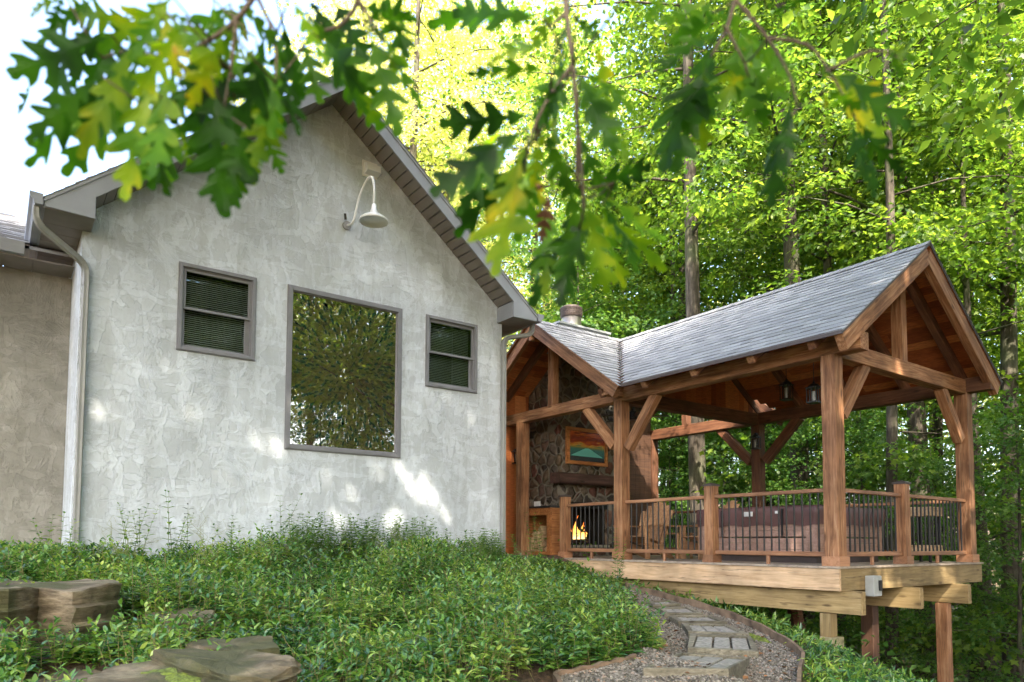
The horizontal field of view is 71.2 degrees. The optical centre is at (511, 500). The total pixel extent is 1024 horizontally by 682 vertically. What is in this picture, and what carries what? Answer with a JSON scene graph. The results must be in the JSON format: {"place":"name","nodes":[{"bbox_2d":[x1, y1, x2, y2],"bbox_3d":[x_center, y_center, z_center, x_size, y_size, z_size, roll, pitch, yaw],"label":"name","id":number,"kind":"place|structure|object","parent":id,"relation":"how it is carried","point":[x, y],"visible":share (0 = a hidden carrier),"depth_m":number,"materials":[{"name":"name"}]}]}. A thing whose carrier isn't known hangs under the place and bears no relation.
{"place":"outdoors","nodes":[
{"label":"outdoors","id":0,"kind":"place"},
{"bbox_2d":[0,0,1023,500],"label":"sky","id":1,"kind":"structure","parent":0,"point":[16,180],"materials":[{"name":"white"}]},
{"bbox_2d":[1,500,1023,681],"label":"ground","id":2,"kind":"structure","parent":0,"point":[545,676],"depth_m":5.56,"materials":[{"name":"soil"}]},
{"bbox_2d":[0,212,74,546],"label":"house wing","id":3,"kind":"structure","parent":2,"relation":"on","point":[35,307],"depth_m":9.27,"materials":[{"name":"paint"}]},
{"bbox_2d":[30,511,82,569],"bbox_3d":[-4.689,0.480,7.406,0.426,0.717,0.504,-1,-4,22],"label":"tall weed","id":4,"kind":"object","parent":2,"relation":"on","point":[48,539],"visible":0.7,"depth_m":7.35,"materials":[{"name":"green plant"}]},
{"bbox_2d":[0,578,122,649],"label":"boulder","id":5,"kind":"object","parent":2,"relation":"on","point":[75,602],"visible":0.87,"depth_m":5.31,"materials":[{"name":"stone"}]},
{"bbox_2d":[38,666,101,681],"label":"boulder","id":6,"kind":"object","parent":2,"relation":"on","point":[81,673],"visible":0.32,"depth_m":4.53,"materials":[{"name":"stone"}]},
{"bbox_2d":[98,515,158,562],"bbox_3d":[-4.295,0.503,7.996,0.651,0.664,0.374,3,-4,-36],"label":"grass tuft","id":7,"kind":"object","parent":2,"relation":"on","point":[122,537],"visible":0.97,"depth_m":7.95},
{"bbox_2d":[115,502,159,564],"bbox_3d":[-4.364,0.425,8.277,0.464,0.795,0.519,3,-4,-36],"label":"tall weed","id":8,"kind":"object","parent":2,"relation":"on","point":[137,538],"visible":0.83,"depth_m":8.21,"materials":[{"name":"green plant"}]},
{"bbox_2d":[87,660,220,681],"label":"boulder","id":9,"kind":"object","parent":2,"relation":"on","point":[129,672],"visible":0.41,"depth_m":3.63,"materials":[{"name":"stone"}]},
{"bbox_2d":[140,667,201,681],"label":"moss patch","id":10,"kind":"object","parent":9,"relation":"on","point":[171,674],"visible":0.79,"depth_m":3.50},
{"bbox_2d":[149,648,301,681],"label":"boulder","id":11,"kind":"object","parent":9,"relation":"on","point":[244,665],"visible":0.96,"depth_m":3.55,"materials":[{"name":"stone"}]},
{"bbox_2d":[161,490,193,564],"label":"tall weed","id":12,"kind":"object","parent":2,"relation":"on","point":[170,534],"visible":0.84,"depth_m":8.27,"materials":[{"name":"green plant"}]},
{"bbox_2d":[140,608,221,646],"bbox_3d":[-2.586,1.015,5.695,1.000,0.286,0.506,-3,-5,44],"label":"boulder","id":13,"kind":"object","parent":2,"relation":"on","point":[194,616],"visible":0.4,"depth_m":5.53,"materials":[{"name":"stone"}]},
{"bbox_2d":[186,509,239,565],"bbox_3d":[-3.392,0.493,8.122,0.642,0.815,0.430,3,-4,-36],"label":"grass tuft","id":14,"kind":"object","parent":2,"relation":"on","point":[204,541],"visible":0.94,"depth_m":8.05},
{"bbox_2d":[213,515,243,564],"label":"tall weed","id":15,"kind":"object","parent":2,"relation":"on","point":[231,532],"visible":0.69,"depth_m":8.48,"materials":[{"name":"green plant"}]},
{"bbox_2d":[185,635,280,654],"bbox_3d":[-1.814,1.055,4.563,0.521,0.342,0.855,8,-8,-66],"label":"boulder","id":16,"kind":"object","parent":2,"relation":"on","point":[265,644],"visible":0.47,"depth_m":4.53,"materials":[{"name":"stone"}]},
{"bbox_2d":[24,76,543,563],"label":"stucco house","id":17,"kind":"structure","parent":2,"relation":"on","point":[268,348],"depth_m":10.03,"materials":[{"name":"paint"}]},
{"bbox_2d":[176,261,256,360],"bbox_3d":[-3.933,-2.472,9.505,0.984,1.154,0.215,3,-4,-36],"label":"window","id":18,"kind":"structure","parent":17,"relation":"in","point":[248,353],"depth_m":9.54,"materials":[{"name":"grey glass"}]},
{"bbox_2d":[284,284,402,457],"bbox_3d":[-2.453,-1.831,10.509,1.784,2.324,0.150,3,-4,-36],"label":"window","id":19,"kind":"structure","parent":17,"relation":"in","point":[343,382],"depth_m":10.45,"materials":[{"name":"glass"}]},
{"bbox_2d":[342,176,387,229],"bbox_3d":[-2.101,-4.327,10.385,0.408,0.713,0.783,3,-4,-41],"label":"barn light","id":20,"kind":"object","parent":17,"relation":"attached to","point":[373,218],"visible":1,"depth_m":10.33,"materials":[{"name":"metal"}]},
{"bbox_2d":[425,314,477,393],"bbox_3d":[-1.018,-2.346,11.623,0.974,1.154,0.215,3,-4,-36],"label":"window","id":21,"kind":"structure","parent":17,"relation":"in","point":[472,362],"depth_m":11.70,"materials":[{"name":"grey glass"}]},
{"bbox_2d":[269,493,302,571],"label":"tall weed","id":22,"kind":"object","parent":2,"relation":"on","point":[289,519],"visible":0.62,"depth_m":8.63,"materials":[{"name":"green plant"}]},
{"bbox_2d":[261,511,337,559],"bbox_3d":[-2.792,0.503,9.547,0.938,0.721,0.973,1,-3,-9],"label":"shrub","id":23,"kind":"object","parent":2,"relation":"on","point":[309,529],"visible":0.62,"depth_m":9.45,"materials":[{"name":"green plant"}]},
{"bbox_2d":[0,523,668,681],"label":"ground cover","id":24,"kind":"object","parent":2,"relation":"on","point":[91,651],"depth_m":6.18,"materials":[{"name":"plant"}]},
{"bbox_2d":[231,0,484,193],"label":"tulip tree","id":25,"kind":"object","parent":2,"relation":"on","point":[333,6],"visible":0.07,"depth_m":30.13,"materials":[{"name":"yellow plant"}]},
{"bbox_2d":[325,512,391,560],"bbox_3d":[-2.182,0.539,10.004,0.819,0.708,1.065,0,-3,7],"label":"shrub","id":26,"kind":"object","parent":2,"relation":"on","point":[366,542],"visible":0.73,"depth_m":9.85,"materials":[{"name":"green plant"}]},
{"bbox_2d":[378,515,433,563],"bbox_3d":[-1.474,0.586,10.510,0.808,0.730,1.146,0,-3,4],"label":"shrub","id":27,"kind":"object","parent":2,"relation":"on","point":[397,537],"visible":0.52,"depth_m":10.27,"materials":[{"name":"green plant"}]},
{"bbox_2d":[232,0,585,351],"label":"tulip tree","id":28,"kind":"object","parent":2,"relation":"on","point":[413,149],"visible":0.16,"depth_m":27.50,"materials":[{"name":"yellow plant"}]},
{"bbox_2d":[383,92,556,308],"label":"tulip tree","id":29,"kind":"object","parent":2,"relation":"on","point":[481,216],"visible":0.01,"depth_m":34.81,"materials":[{"name":"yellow plant"}]},
{"bbox_2d":[344,0,606,345],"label":"tulip tree","id":30,"kind":"object","parent":2,"relation":"on","point":[453,104],"visible":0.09,"depth_m":31.03,"materials":[{"name":"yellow plant"}]},
{"bbox_2d":[444,528,520,570],"bbox_3d":[-0.573,0.760,11.101,1.420,0.657,1.106,3,-4,-36],"label":"shrub","id":31,"kind":"object","parent":2,"relation":"on","point":[491,548],"visible":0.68,"depth_m":11.03,"materials":[{"name":"green plant"}]},
{"bbox_2d":[475,215,531,346],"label":"maple tree","id":32,"kind":"object","parent":2,"relation":"on","point":[505,257],"depth_m":52.44,"materials":[{"name":"green plant"}]},
{"bbox_2d":[400,0,667,343],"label":"maple tree","id":33,"kind":"object","parent":2,"relation":"on","point":[505,99],"visible":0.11,"depth_m":32.61,"materials":[{"name":"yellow plant"}]},
{"bbox_2d":[526,512,545,570],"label":"tall weed","id":34,"kind":"object","parent":2,"relation":"on","point":[534,548],"visible":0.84,"depth_m":11.30,"materials":[{"name":"green plant"}]},
{"bbox_2d":[404,0,719,470],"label":"tulip tree","id":35,"kind":"object","parent":2,"relation":"on","point":[526,26],"visible":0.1,"depth_m":32.63,"materials":[{"name":"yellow plant"}]},
{"bbox_2d":[553,653,635,681],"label":"path edging","id":36,"kind":"object","parent":2,"relation":"on","point":[557,674],"visible":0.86,"depth_m":5.55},
{"bbox_2d":[511,198,731,520],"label":"understory tree","id":37,"kind":"object","parent":2,"relation":"on","point":[585,321],"visible":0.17,"depth_m":20.51,"materials":[{"name":"green plant"}]},
{"bbox_2d":[507,136,780,497],"bbox_3d":[3.200,-3.165,26.940,12.186,19.093,10.615,1,-4,-20],"label":"young maple","id":38,"kind":"object","parent":2,"relation":"on","point":[563,219],"visible":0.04,"depth_m":24.62,"materials":[{"name":"green plant"}]},
{"bbox_2d":[549,192,746,546],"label":"young maple","id":39,"kind":"object","parent":2,"relation":"on","point":[648,318],"visible":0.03,"depth_m":30.49,"materials":[{"name":"green plant"}]},
{"bbox_2d":[525,143,779,494],"bbox_3d":[3.104,-2.950,25.879,11.538,18.078,10.051,2,-4,-21],"label":"young maple","id":40,"kind":"object","parent":2,"relation":"on","point":[639,283],"visible":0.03,"depth_m":24.05,"materials":[{"name":"green plant"}]},
{"bbox_2d":[510,0,823,546],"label":"maple tree","id":41,"kind":"object","parent":2,"relation":"on","point":[651,62],"visible":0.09,"depth_m":23.11,"materials":[{"name":"green plant"}]},
{"bbox_2d":[545,50,805,494],"bbox_3d":[5.452,-5.085,26.448,10.706,22.423,9.610,2,-4,-28],"label":"maple tree","id":42,"kind":"object","parent":2,"relation":"on","point":[668,266],"visible":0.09,"depth_m":25.47,"materials":[{"name":"green plant"}]},
{"bbox_2d":[651,416,744,554],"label":"understory tree","id":43,"kind":"object","parent":2,"relation":"on","point":[662,448],"visible":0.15,"depth_m":21.05,"materials":[{"name":"green plant"}]},
{"bbox_2d":[581,298,815,545],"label":"understory tree","id":44,"kind":"object","parent":2,"relation":"on","point":[656,419],"visible":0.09,"depth_m":20.53,"materials":[{"name":"green plant"}]},
{"bbox_2d":[419,0,1010,555],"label":"maple tree","id":45,"kind":"object","parent":2,"relation":"on","point":[697,470],"visible":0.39,"depth_m":17.14,"materials":[{"name":"green plant"}]},
{"bbox_2d":[625,582,804,681],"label":"path edging","id":46,"kind":"object","parent":2,"relation":"on","point":[781,638],"visible":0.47,"depth_m":9.32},
{"bbox_2d":[658,421,789,618],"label":"understory tree","id":47,"kind":"object","parent":2,"relation":"on","point":[717,441],"visible":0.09,"depth_m":19.25,"materials":[{"name":"green plant"}]},
{"bbox_2d":[491,0,959,554],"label":"maple tree","id":48,"kind":"object","parent":2,"relation":"on","point":[669,232],"visible":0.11,"depth_m":23.34,"materials":[{"name":"green plant"}]},
{"bbox_2d":[625,276,851,612],"bbox_3d":[6.211,-0.293,21.634,9.077,12.019,8.455,-1,-4,26],"label":"understory tree","id":49,"kind":"object","parent":2,"relation":"on","point":[653,306],"visible":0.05,"depth_m":20.61,"materials":[{"name":"green plant"}]},
{"bbox_2d":[534,0,970,612],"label":"maple tree","id":50,"kind":"object","parent":2,"relation":"on","point":[746,238],"visible":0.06,"depth_m":20.93,"materials":[{"name":"green plant"}]},
{"bbox_2d":[591,567,935,681],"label":"slope grass","id":51,"kind":"structure","parent":2,"relation":"on","point":[798,634],"depth_m":7.63,"materials":[{"name":"green plant"}]},
{"bbox_2d":[504,0,1023,633],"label":"maple tree","id":52,"kind":"object","parent":2,"relation":"on","point":[790,262],"visible":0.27,"depth_m":17.39,"materials":[{"name":"green plant"}]},
{"bbox_2d":[514,527,1023,681],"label":"forest undergrowth","id":53,"kind":"object","parent":2,"relation":"on","point":[890,652],"depth_m":9.21,"materials":[{"name":"green plant"}]},
{"bbox_2d":[564,555,983,681],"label":"raised deck","id":54,"kind":"structure","parent":2,"relation":"on","point":[830,592],"depth_m":9.92,"materials":[{"name":"brown wood"}]},
{"bbox_2d":[529,505,559,554],"bbox_3d":[0.577,0.617,14.076,0.435,0.975,1.100,3,-4,-36],"label":"firewood cabinet","id":55,"kind":"object","parent":54,"relation":"on","point":[548,516],"visible":0.43,"depth_m":13.65,"materials":[{"name":"orange wood"}]},
{"bbox_2d":[529,356,613,555],"bbox_3d":[1.331,-0.916,14.827,1.900,4.130,1.230,3,-4,-36],"label":"stone fireplace","id":56,"kind":"object","parent":54,"relation":"on","point":[553,475],"visible":0.36,"depth_m":14.50,"materials":[{"name":"stone"}]},
{"bbox_2d":[571,517,588,542],"bbox_3d":[1.332,0.596,14.664,0.555,0.572,0.280,3,-4,-36],"label":"burning fire","id":57,"kind":"object","parent":56,"relation":"in","point":[578,537],"visible":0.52,"depth_m":14.57,"materials":[{"name":"yellow"}]},
{"bbox_2d":[565,426,607,466],"bbox_3d":[1.523,-1.080,14.505,1.100,0.740,0.060,3,-4,-36],"label":"framed painting","id":58,"kind":"object","parent":56,"relation":"attached to","point":[585,446],"visible":0.85,"depth_m":14.46,"materials":[{"name":"paint"}]},
{"bbox_2d":[613,502,674,558],"bbox_3d":[2.372,0.520,12.679,0.930,1.020,0.780,3,-5,-44],"label":"adirondack chair","id":59,"kind":"object","parent":54,"relation":"on","point":[661,537],"visible":0.56,"depth_m":12.76,"materials":[{"name":"brown wood"}]},
{"bbox_2d":[677,500,739,559],"bbox_3d":[3.430,0.504,12.323,0.930,1.020,0.780,1,-3,-16],"label":"adirondack chair","id":60,"kind":"object","parent":54,"relation":"on","point":[691,544],"visible":0.24,"depth_m":12.46,"materials":[{"name":"brown wood"}]},
{"bbox_2d":[506,240,1002,565],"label":"timber pavilion","id":61,"kind":"structure","parent":54,"relation":"on","point":[895,328],"depth_m":11.12,"materials":[{"name":"wood"}]},
{"bbox_2d":[547,304,610,353],"bbox_3d":[1.178,-3.385,14.499,1.360,1.060,0.960,3,-4,-36],"label":"chimney","id":62,"kind":"object","parent":61,"relation":"on","point":[571,315],"visible":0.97,"depth_m":14.26,"materials":[{"name":"metal"}]},
{"bbox_2d":[601,407,669,421],"bbox_3d":[2.375,-2.235,14.218,1.354,1.300,1.313,3,-4,-36],"label":"ceiling fan","id":63,"kind":"object","parent":61,"relation":"hanging from","point":[633,414],"visible":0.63,"depth_m":14.05,"materials":[{"name":"black metal"}]},
{"bbox_2d":[749,433,761,449],"bbox_3d":[4.769,-1.165,14.009,0.190,0.320,0.181,3,-4,-36],"label":"wall lantern","id":64,"kind":"object","parent":61,"relation":"attached to","point":[755,444],"depth_m":13.98,"materials":[{"name":"black metal"}]},
{"bbox_2d":[778,347,793,401],"bbox_3d":[4.393,-2.346,11.471,0.190,1.500,0.181,3,-4,-36],"label":"hanging lantern","id":65,"kind":"object","parent":61,"relation":"hanging from","point":[786,383],"visible":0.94,"depth_m":11.41,"materials":[{"name":"black metal"}]},
{"bbox_2d":[805,362,820,404],"bbox_3d":[4.258,-2.081,10.107,0.190,1.430,0.181,3,-4,-36],"label":"hanging lantern","id":66,"kind":"object","parent":61,"relation":"hanging from","point":[813,386],"visible":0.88,"depth_m":10.04,"materials":[{"name":"black metal"}]},
{"bbox_2d":[558,480,966,564],"bbox_3d":[3.638,0.447,12.479,3.885,1.155,6.495,3,-4,-36],"label":"deck railing","id":67,"kind":"object","parent":54,"relation":"on","point":[902,553],"visible":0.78,"depth_m":10.26,"materials":[{"name":"wood"}]},
{"bbox_2d":[696,505,885,562],"bbox_3d":[4.368,0.518,11.301,1.913,0.879,2.142,3,-4,-36],"label":"hot tub","id":68,"kind":"object","parent":54,"relation":"on","point":[798,533],"visible":0.62,"depth_m":10.59,"materials":[{"name":"brown plastic"}]},
{"bbox_2d":[865,575,882,596],"bbox_3d":[4.565,1.079,9.004,0.200,0.255,0.139,3,-4,-36],"label":"electrical box","id":69,"kind":"object","parent":54,"relation":"attached to","point":[873,585],"visible":0.95,"depth_m":8.96,"materials":[{"name":"grey metal"}]},
{"bbox_2d":[910,507,942,561],"bbox_3d":[6.360,0.530,11.012,0.420,0.840,0.380,3,-4,-36],"label":"chair","id":70,"kind":"object","parent":54,"relation":"on","point":[930,557],"visible":0.45,"depth_m":10.94,"materials":[{"name":"brown wood"}]},
{"bbox_2d":[724,0,845,28],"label":"oak tree","id":71,"kind":"object","parent":2,"relation":"on","point":[787,19],"visible":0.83,"depth_m":10.21,"materials":[{"name":"green plant"}]},
{"bbox_2d":[5,0,329,217],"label":"oak bough","id":72,"kind":"object","parent":71,"relation":"attached to","point":[88,114],"visible":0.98,"depth_m":0.92,"materials":[{"name":"green plant"}]},
{"bbox_2d":[240,0,421,167],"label":"oak bough","id":73,"kind":"object","parent":71,"relation":"attached to","point":[358,84],"visible":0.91,"depth_m":1.05,"materials":[{"name":"green plant"}]},
{"bbox_2d":[426,0,666,307],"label":"oak bough","id":74,"kind":"object","parent":71,"relation":"attached to","point":[514,189],"visible":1,"depth_m":1.00,"materials":[{"name":"green plant"}]},
{"bbox_2d":[643,0,916,206],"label":"oak bough","id":75,"kind":"object","parent":71,"relation":"attached to","point":[692,110],"visible":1,"depth_m":1.12,"materials":[{"name":"green plant"}]},
{"bbox_2d":[547,0,1023,650],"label":"maple tree","id":76,"kind":"object","parent":2,"relation":"on","point":[823,136],"visible":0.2,"depth_m":17.88,"materials":[{"name":"green plant"}]},
{"bbox_2d":[650,43,924,419],"bbox_3d":[8.765,-5.412,27.185,10.115,23.603,11.269,1,-3,-9],"label":"maple tree","id":77,"kind":"object","parent":2,"relation":"on","point":[716,217],"depth_m":26.58,"materials":[{"name":"green plant"}]},
{"bbox_2d":[589,2,991,502],"bbox_3d":[11.566,-9.236,32.798,19.680,31.180,18.525,2,-4,-21],"label":"tulip tree","id":78,"kind":"object","parent":2,"relation":"on","point":[800,264],"visible":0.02,"depth_m":31.98,"materials":[{"name":"green plant"}]},
{"bbox_2d":[569,0,1023,681],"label":"maple tree","id":79,"kind":"object","parent":2,"relation":"on","point":[917,418],"visible":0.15,"depth_m":17.08,"materials":[{"name":"green plant"}]},
{"bbox_2d":[655,411,944,635],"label":"understory tree","id":80,"kind":"object","parent":2,"relation":"on","point":[738,488],"visible":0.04,"depth_m":19.36,"materials":[{"name":"green plant"}]},
{"bbox_2d":[680,412,946,632],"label":"understory tree","id":81,"kind":"object","parent":2,"relation":"on","point":[812,467],"depth_m":24.09,"materials":[{"name":"green plant"}]},
{"bbox_2d":[631,0,1023,676],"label":"maple tree","id":82,"kind":"object","parent":2,"relation":"on","point":[883,26],"visible":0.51,"depth_m":14.14,"materials":[{"name":"green plant"}]},
{"bbox_2d":[663,173,995,648],"bbox_3d":[9.683,-2.666,24.951,10.498,18.882,12.051,0,-3,12],"label":"young maple","id":83,"kind":"object","parent":2,"relation":"on","point":[933,443],"visible":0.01,"depth_m":21.76,"materials":[{"name":"green plant"}]},
{"bbox_2d":[723,408,946,651],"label":"understory tree","id":84,"kind":"object","parent":2,"relation":"on","point":[791,463],"visible":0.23,"depth_m":16.55,"materials":[{"name":"green plant"}]},
{"bbox_2d":[669,0,1023,543],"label":"maple tree","id":85,"kind":"object","parent":2,"relation":"on","point":[772,268],"visible":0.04,"depth_m":18.89,"materials":[{"name":"green plant"}]},
{"bbox_2d":[690,0,1023,681],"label":"young maple","id":86,"kind":"object","parent":2,"relation":"on","point":[971,143],"visible":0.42,"depth_m":15.23,"materials":[{"name":"green plant"}]},
{"bbox_2d":[700,0,1023,681],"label":"maple tree","id":87,"kind":"object","parent":2,"relation":"on","point":[1008,346],"visible":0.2,"depth_m":16.37,"materials":[{"name":"green plant"}]},
{"bbox_2d":[744,403,1015,671],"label":"understory tree","id":88,"kind":"object","parent":2,"relation":"on","point":[865,418],"visible":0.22,"depth_m":15.52,"materials":[{"name":"green plant"}]},
{"bbox_2d":[745,0,1023,681],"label":"maple tree","id":89,"kind":"object","parent":2,"relation":"on","point":[981,663],"visible":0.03,"depth_m":20.95,"materials":[{"name":"green plant"}]},
{"bbox_2d":[757,1,1023,602],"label":"maple tree","id":90,"kind":"object","parent":2,"relation":"on","point":[938,423],"visible":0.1,"depth_m":18.46,"materials":[{"name":"green plant"}]},
{"bbox_2d":[761,139,1023,644],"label":"young maple","id":91,"kind":"object","parent":2,"relation":"on","point":[928,435],"visible":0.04,"depth_m":18.54,"materials":[{"name":"green plant"}]},
{"bbox_2d":[777,6,1021,455],"bbox_3d":[17.262,-8.389,29.354,13.322,28.650,15.931,2,-4,-31],"label":"maple tree","id":92,"kind":"object","parent":2,"relation":"on","point":[974,288],"depth_m":29.27,"materials":[{"name":"green plant"}]},
{"bbox_2d":[785,89,1023,668],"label":"young maple","id":93,"kind":"object","parent":2,"relation":"on","point":[975,311],"visible":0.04,"depth_m":20.16,"materials":[{"name":"green plant"}]},
{"bbox_2d":[809,178,1023,590],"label":"young maple","id":94,"kind":"object","parent":2,"relation":"on","point":[952,448],"visible":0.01,"depth_m":25.61,"materials":[{"name":"green plant"}]},
{"bbox_2d":[822,0,1023,201],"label":"oak tree","id":95,"kind":"object","parent":2,"relation":"on","point":[874,64],"visible":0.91,"depth_m":8.95,"materials":[{"name":"green plant"}]},
{"bbox_2d":[846,436,1023,681],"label":"understory tree","id":96,"kind":"object","parent":2,"relation":"on","point":[936,462],"visible":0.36,"depth_m":13.50,"materials":[{"name":"green plant"}]},
{"bbox_2d":[863,387,1023,681],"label":"understory tree","id":97,"kind":"object","parent":2,"relation":"on","point":[1002,418],"visible":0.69,"depth_m":12.79,"materials":[{"name":"green plant"}]},
{"bbox_2d":[945,315,1023,677],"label":"understory tree","id":98,"kind":"object","parent":2,"relation":"on","point":[980,404],"visible":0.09,"depth_m":21.03,"materials":[{"name":"green plant"}]},
{"bbox_2d":[610,528,626,587],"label":"tall weed","id":99,"kind":"object","parent":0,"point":[617,545],"visible":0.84,"depth_m":10.77,"materials":[{"name":"green plant"}]},
{"bbox_2d":[560,588,799,681],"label":"gravel path","id":100,"kind":"structure","parent":0,"point":[627,675],"depth_m":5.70,"materials":[{"name":"gravel"}]},
{"bbox_2d":[648,600,679,609],"bbox_3d":[2.091,1.500,9.940,0.584,0.196,0.279,3,-4,-36],"label":"paver step","id":101,"kind":"object","parent":100,"relation":"on","point":[654,604],"visible":0.44,"depth_m":9.91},
{"bbox_2d":[658,606,702,617],"bbox_3d":[2.191,1.538,9.502,0.613,0.219,0.431,1,-4,-18],"label":"paver step","id":102,"kind":"object","parent":100,"relation":"on","point":[683,610],"visible":0.46,"depth_m":9.43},
{"bbox_2d":[643,652,749,678],"bbox_3d":[1.676,1.519,6.373,0.634,0.341,2.109,-1,-4,24],"label":"paver step","id":103,"kind":"object","parent":100,"relation":"on","point":[735,666],"visible":0.75,"depth_m":6.15,"materials":[{"name":"stone"}]},
{"bbox_2d":[669,615,726,626],"bbox_3d":[2.312,1.569,9.019,0.718,0.222,0.354,1,-4,-20],"label":"paver step","id":104,"kind":"object","parent":100,"relation":"on","point":[677,620],"visible":0.51,"depth_m":8.99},
{"bbox_2d":[681,623,748,636],"bbox_3d":[2.354,1.600,8.507,0.762,0.248,0.483,1,-3,-10],"label":"paver step","id":105,"kind":"object","parent":100,"relation":"on","point":[707,628],"visible":0.53,"depth_m":8.49,"materials":[{"name":"stone"}]},
{"bbox_2d":[687,633,758,657],"bbox_3d":[2.284,1.626,7.819,1.018,0.269,0.709,1,-3,-7],"label":"paver step","id":106,"kind":"object","parent":100,"relation":"on","point":[699,643],"visible":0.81,"depth_m":7.70,"materials":[{"name":"stone"}]},
{"bbox_2d":[626,591,870,681],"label":"fallen leaves","id":107,"kind":"object","parent":100,"relation":"on","point":[744,677],"visible":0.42,"depth_m":7.29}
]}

